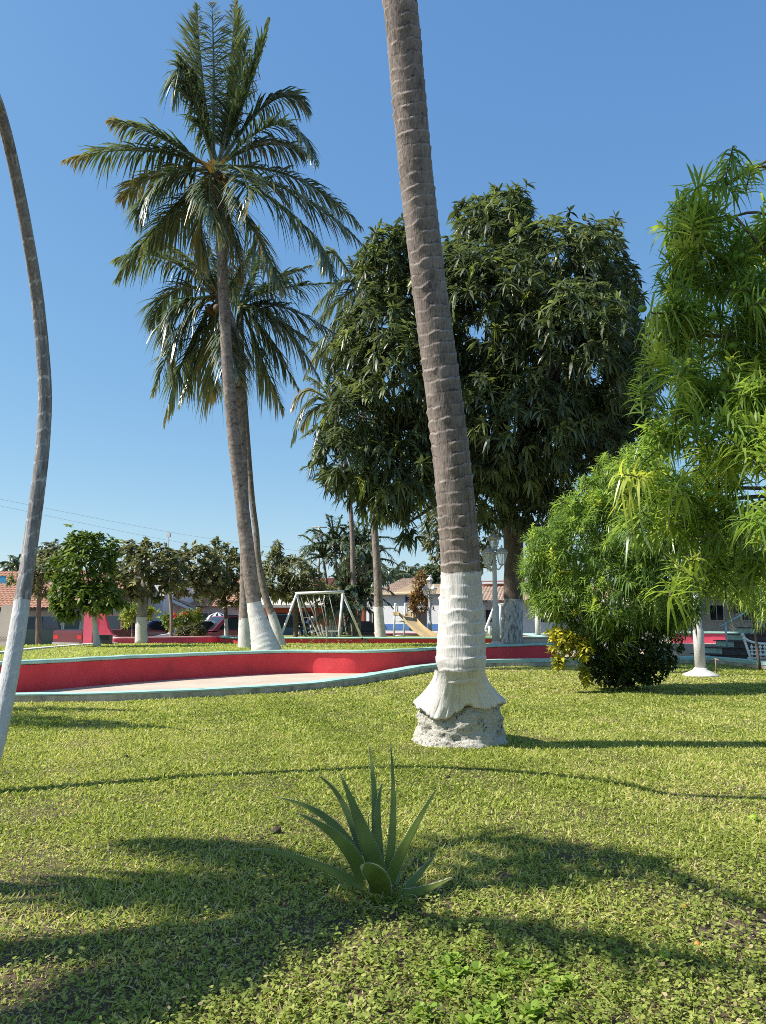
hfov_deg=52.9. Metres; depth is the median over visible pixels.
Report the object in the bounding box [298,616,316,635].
motorcycle
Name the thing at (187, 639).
street wall
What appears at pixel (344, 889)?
fallen leaves
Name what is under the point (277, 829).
soil clod
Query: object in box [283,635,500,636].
playground ground
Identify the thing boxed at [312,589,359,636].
feather palm
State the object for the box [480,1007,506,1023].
weed plant
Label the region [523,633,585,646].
terrace wall
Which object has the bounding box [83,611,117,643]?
gate wall
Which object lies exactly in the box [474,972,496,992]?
weed plant
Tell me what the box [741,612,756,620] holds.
window
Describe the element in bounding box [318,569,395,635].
feather palm
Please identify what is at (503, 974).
weed plant
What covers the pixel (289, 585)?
street tree
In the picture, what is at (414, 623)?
slide
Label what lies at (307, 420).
coconut palm
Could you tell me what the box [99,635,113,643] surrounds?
black box
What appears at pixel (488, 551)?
street lamp
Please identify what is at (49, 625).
pickup truck
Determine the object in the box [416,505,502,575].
street tree
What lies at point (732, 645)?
terrace steps
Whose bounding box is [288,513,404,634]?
feather palm
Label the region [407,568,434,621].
dry cypress
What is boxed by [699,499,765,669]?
oleander bush
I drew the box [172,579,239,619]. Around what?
tiled house
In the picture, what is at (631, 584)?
oleander bush
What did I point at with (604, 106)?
sky
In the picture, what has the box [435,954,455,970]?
weed plant
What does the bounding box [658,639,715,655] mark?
terrace floor
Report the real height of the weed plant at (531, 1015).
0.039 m
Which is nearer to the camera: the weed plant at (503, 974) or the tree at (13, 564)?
the weed plant at (503, 974)
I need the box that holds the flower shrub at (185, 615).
[156,607,206,634]
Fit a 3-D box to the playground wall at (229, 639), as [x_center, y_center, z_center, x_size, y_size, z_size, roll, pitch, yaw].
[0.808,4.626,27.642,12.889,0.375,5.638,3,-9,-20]
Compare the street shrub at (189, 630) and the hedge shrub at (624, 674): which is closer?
the hedge shrub at (624, 674)
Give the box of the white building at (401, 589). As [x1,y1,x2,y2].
[367,578,492,631]
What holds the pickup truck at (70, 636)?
on the ground
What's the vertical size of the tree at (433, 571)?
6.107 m
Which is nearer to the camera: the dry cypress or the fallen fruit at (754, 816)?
the fallen fruit at (754, 816)
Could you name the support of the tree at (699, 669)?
on the lawn at (388, 918)
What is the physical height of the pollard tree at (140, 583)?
3.645 m
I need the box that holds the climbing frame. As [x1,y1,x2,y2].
[485,603,502,636]
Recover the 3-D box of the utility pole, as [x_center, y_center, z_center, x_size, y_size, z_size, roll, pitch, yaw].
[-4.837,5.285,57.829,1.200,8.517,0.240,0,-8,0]
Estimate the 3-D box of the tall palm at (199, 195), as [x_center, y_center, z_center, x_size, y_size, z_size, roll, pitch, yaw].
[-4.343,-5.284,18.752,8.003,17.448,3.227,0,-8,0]
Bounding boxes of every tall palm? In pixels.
[61,0,368,650]
[109,217,260,647]
[215,242,338,645]
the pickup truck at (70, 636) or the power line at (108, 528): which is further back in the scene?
the power line at (108, 528)
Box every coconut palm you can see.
[289,367,357,635]
[303,246,385,636]
[382,0,507,748]
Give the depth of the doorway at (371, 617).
45.49 m
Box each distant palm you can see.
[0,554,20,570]
[36,539,65,568]
[364,561,413,591]
[397,563,418,580]
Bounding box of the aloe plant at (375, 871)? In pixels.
[253,742,472,912]
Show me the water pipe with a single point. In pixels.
(715, 659)
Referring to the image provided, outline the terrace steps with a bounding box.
[690,603,765,659]
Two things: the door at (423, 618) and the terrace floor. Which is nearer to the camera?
the terrace floor
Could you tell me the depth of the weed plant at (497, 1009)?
2.35 m
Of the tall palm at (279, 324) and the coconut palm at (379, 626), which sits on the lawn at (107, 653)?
the tall palm at (279, 324)
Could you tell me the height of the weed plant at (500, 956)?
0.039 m
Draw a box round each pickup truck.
[24,616,82,644]
[52,615,167,643]
[276,614,325,634]
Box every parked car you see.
[147,621,167,630]
[148,620,215,636]
[336,621,374,634]
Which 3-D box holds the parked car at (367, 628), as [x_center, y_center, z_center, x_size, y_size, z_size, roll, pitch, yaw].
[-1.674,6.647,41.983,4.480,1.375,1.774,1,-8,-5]
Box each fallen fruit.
[658,948,670,960]
[749,813,758,821]
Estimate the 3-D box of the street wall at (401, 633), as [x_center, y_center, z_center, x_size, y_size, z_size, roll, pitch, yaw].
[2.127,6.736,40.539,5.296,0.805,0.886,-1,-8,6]
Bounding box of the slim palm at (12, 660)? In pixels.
[0,94,51,760]
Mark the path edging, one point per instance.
(36, 648)
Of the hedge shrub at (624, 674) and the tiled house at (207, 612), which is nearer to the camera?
the hedge shrub at (624, 674)
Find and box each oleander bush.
[513,439,710,684]
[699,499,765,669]
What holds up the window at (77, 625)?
in the tiled house at (7, 594)
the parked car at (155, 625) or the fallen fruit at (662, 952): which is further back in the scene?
the parked car at (155, 625)
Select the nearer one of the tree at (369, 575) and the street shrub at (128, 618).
the street shrub at (128, 618)
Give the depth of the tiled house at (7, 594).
45.96 m
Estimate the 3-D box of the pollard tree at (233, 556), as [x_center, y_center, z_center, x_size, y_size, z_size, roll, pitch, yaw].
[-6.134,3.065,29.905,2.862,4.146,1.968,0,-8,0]
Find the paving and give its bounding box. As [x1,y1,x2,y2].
[35,649,765,691]
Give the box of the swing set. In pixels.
[282,590,361,636]
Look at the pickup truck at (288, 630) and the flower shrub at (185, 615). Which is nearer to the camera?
the flower shrub at (185, 615)
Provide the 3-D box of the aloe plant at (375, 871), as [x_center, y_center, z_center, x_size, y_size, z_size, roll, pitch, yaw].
[-0.088,1.423,3.388,0.974,0.790,0.425,0,-8,0]
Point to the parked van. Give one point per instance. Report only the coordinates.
(217, 628)
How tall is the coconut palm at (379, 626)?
16.925 m
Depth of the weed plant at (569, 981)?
2.54 m
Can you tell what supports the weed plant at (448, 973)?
on the lawn at (388, 918)
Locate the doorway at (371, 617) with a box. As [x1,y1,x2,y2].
[369,613,373,622]
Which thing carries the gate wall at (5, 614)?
on the street path
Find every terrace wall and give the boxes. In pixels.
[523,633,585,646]
[672,631,738,642]
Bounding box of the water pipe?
[714,658,718,672]
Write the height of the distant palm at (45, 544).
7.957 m
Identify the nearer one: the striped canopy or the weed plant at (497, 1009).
the weed plant at (497, 1009)
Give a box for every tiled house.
[0,570,136,628]
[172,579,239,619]
[482,581,617,646]
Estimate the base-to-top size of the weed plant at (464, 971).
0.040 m
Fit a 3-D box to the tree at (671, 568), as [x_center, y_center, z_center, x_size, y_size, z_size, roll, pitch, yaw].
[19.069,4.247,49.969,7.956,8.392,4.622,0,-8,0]
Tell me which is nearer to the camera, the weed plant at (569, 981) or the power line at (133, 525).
the weed plant at (569, 981)
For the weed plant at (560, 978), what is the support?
on the lawn at (388, 918)
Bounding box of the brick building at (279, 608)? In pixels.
[261,578,365,628]
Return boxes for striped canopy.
[206,612,223,619]
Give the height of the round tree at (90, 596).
3.588 m
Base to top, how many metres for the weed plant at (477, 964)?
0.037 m
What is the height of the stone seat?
0.230 m
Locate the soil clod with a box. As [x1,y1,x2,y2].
[271,826,281,833]
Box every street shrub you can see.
[118,602,161,636]
[172,621,208,636]
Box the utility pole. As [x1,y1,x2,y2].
[311,526,326,576]
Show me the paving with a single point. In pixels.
(238, 680)
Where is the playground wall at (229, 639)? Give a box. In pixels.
[220,634,548,643]
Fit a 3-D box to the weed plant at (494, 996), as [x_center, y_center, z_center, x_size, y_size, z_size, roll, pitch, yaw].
[0.368,1.529,2.409,0.100,0.039,0.092,3,-9,-21]
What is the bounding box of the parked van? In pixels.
[206,616,268,635]
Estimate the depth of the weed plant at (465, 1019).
2.29 m
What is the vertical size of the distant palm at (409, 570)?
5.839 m
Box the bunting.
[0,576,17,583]
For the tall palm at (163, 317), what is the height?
12.999 m
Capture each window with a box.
[57,619,62,628]
[63,619,80,628]
[201,612,215,619]
[709,604,724,620]
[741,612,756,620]
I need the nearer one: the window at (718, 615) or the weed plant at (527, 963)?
the weed plant at (527, 963)
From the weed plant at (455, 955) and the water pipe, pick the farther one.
the water pipe
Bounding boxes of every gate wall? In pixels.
[0,605,12,645]
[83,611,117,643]
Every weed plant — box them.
[408,1000,437,1023]
[417,968,447,986]
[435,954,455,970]
[435,976,458,996]
[441,968,463,985]
[442,950,464,964]
[450,964,473,984]
[455,1011,484,1023]
[466,961,489,976]
[471,997,487,1020]
[472,1000,504,1023]
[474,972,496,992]
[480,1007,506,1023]
[483,991,510,1013]
[491,950,515,968]
[492,967,518,986]
[510,957,537,976]
[510,1004,537,1023]
[522,999,547,1023]
[531,984,556,1007]
[535,962,560,977]
[549,974,569,995]
[563,972,585,991]
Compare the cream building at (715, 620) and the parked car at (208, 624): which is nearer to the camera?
the parked car at (208, 624)
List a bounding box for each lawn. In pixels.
[0,642,486,664]
[0,664,765,1023]
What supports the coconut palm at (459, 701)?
on the lawn at (388, 918)
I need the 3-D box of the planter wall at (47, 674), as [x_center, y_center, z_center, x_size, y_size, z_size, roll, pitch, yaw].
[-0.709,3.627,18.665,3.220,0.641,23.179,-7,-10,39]
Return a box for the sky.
[0,0,765,620]
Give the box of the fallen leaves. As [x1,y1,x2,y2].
[0,747,759,1023]
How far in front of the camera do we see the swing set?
29.00 m
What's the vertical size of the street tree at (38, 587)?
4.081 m
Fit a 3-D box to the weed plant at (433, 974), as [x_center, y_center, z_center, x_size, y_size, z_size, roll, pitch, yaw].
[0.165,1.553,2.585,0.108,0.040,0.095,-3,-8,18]
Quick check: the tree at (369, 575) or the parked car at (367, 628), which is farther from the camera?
the tree at (369, 575)
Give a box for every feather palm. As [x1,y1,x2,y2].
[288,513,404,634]
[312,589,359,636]
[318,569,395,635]
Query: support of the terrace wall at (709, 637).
on the terrace floor
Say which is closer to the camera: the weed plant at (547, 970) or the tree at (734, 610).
the weed plant at (547, 970)
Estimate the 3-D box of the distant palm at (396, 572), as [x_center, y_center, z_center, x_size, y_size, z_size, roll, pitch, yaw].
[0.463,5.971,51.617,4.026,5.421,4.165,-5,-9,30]
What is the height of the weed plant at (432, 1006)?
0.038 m
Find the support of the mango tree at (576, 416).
on the lawn at (107, 653)
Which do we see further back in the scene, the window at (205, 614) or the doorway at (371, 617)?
the window at (205, 614)
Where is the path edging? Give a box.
[0,642,117,653]
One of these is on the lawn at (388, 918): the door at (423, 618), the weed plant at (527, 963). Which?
the weed plant at (527, 963)
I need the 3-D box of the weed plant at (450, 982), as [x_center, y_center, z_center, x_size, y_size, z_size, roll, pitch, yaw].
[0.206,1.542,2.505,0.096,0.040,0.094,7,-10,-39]
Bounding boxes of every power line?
[2,499,295,550]
[2,506,317,563]
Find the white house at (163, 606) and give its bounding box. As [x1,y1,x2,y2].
[113,533,218,620]
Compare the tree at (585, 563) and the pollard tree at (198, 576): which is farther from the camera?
the tree at (585, 563)
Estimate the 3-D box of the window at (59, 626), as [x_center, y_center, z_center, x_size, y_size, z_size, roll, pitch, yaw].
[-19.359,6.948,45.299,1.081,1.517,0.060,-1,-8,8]
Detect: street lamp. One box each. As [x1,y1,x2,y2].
[422,575,436,630]
[481,530,507,644]
[532,571,545,634]
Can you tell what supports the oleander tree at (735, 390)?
on the lawn at (388, 918)
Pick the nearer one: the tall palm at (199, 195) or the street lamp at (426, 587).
the tall palm at (199, 195)
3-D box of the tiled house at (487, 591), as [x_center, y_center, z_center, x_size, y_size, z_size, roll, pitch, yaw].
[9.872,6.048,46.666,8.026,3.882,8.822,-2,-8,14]
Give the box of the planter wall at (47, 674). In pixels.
[0,641,558,691]
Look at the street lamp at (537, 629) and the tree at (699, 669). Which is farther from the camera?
the street lamp at (537, 629)
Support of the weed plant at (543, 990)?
on the lawn at (388, 918)
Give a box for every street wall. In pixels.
[113,635,237,642]
[374,632,437,634]
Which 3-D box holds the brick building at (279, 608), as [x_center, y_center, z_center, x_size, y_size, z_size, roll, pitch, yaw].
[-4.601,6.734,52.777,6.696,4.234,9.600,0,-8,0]
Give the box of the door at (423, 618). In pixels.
[409,612,425,629]
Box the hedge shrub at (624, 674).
[543,623,686,690]
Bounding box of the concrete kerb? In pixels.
[14,656,765,702]
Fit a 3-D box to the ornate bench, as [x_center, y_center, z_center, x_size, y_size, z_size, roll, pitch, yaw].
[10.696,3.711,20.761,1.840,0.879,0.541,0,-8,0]
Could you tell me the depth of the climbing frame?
28.32 m
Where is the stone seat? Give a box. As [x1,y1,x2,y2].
[523,637,548,643]
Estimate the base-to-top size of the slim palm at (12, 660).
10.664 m
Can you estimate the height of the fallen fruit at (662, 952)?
0.044 m
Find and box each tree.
[4,542,71,644]
[42,524,130,646]
[106,536,191,643]
[153,536,234,636]
[191,540,239,635]
[258,539,328,636]
[299,178,674,643]
[338,549,382,604]
[413,559,440,583]
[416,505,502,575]
[524,528,622,585]
[600,145,765,634]
[628,531,731,631]
[682,538,719,676]
[714,544,765,626]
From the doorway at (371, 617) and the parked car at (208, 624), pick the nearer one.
the parked car at (208, 624)
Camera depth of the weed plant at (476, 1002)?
2.37 m
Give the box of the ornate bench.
[741,633,765,658]
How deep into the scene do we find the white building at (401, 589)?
44.88 m
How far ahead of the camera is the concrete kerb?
13.10 m
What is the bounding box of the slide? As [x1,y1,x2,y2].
[393,603,437,636]
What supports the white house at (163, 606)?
on the ground
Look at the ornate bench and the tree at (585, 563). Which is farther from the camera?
the tree at (585, 563)
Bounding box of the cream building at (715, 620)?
[601,594,764,639]
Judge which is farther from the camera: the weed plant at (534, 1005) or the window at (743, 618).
the window at (743, 618)

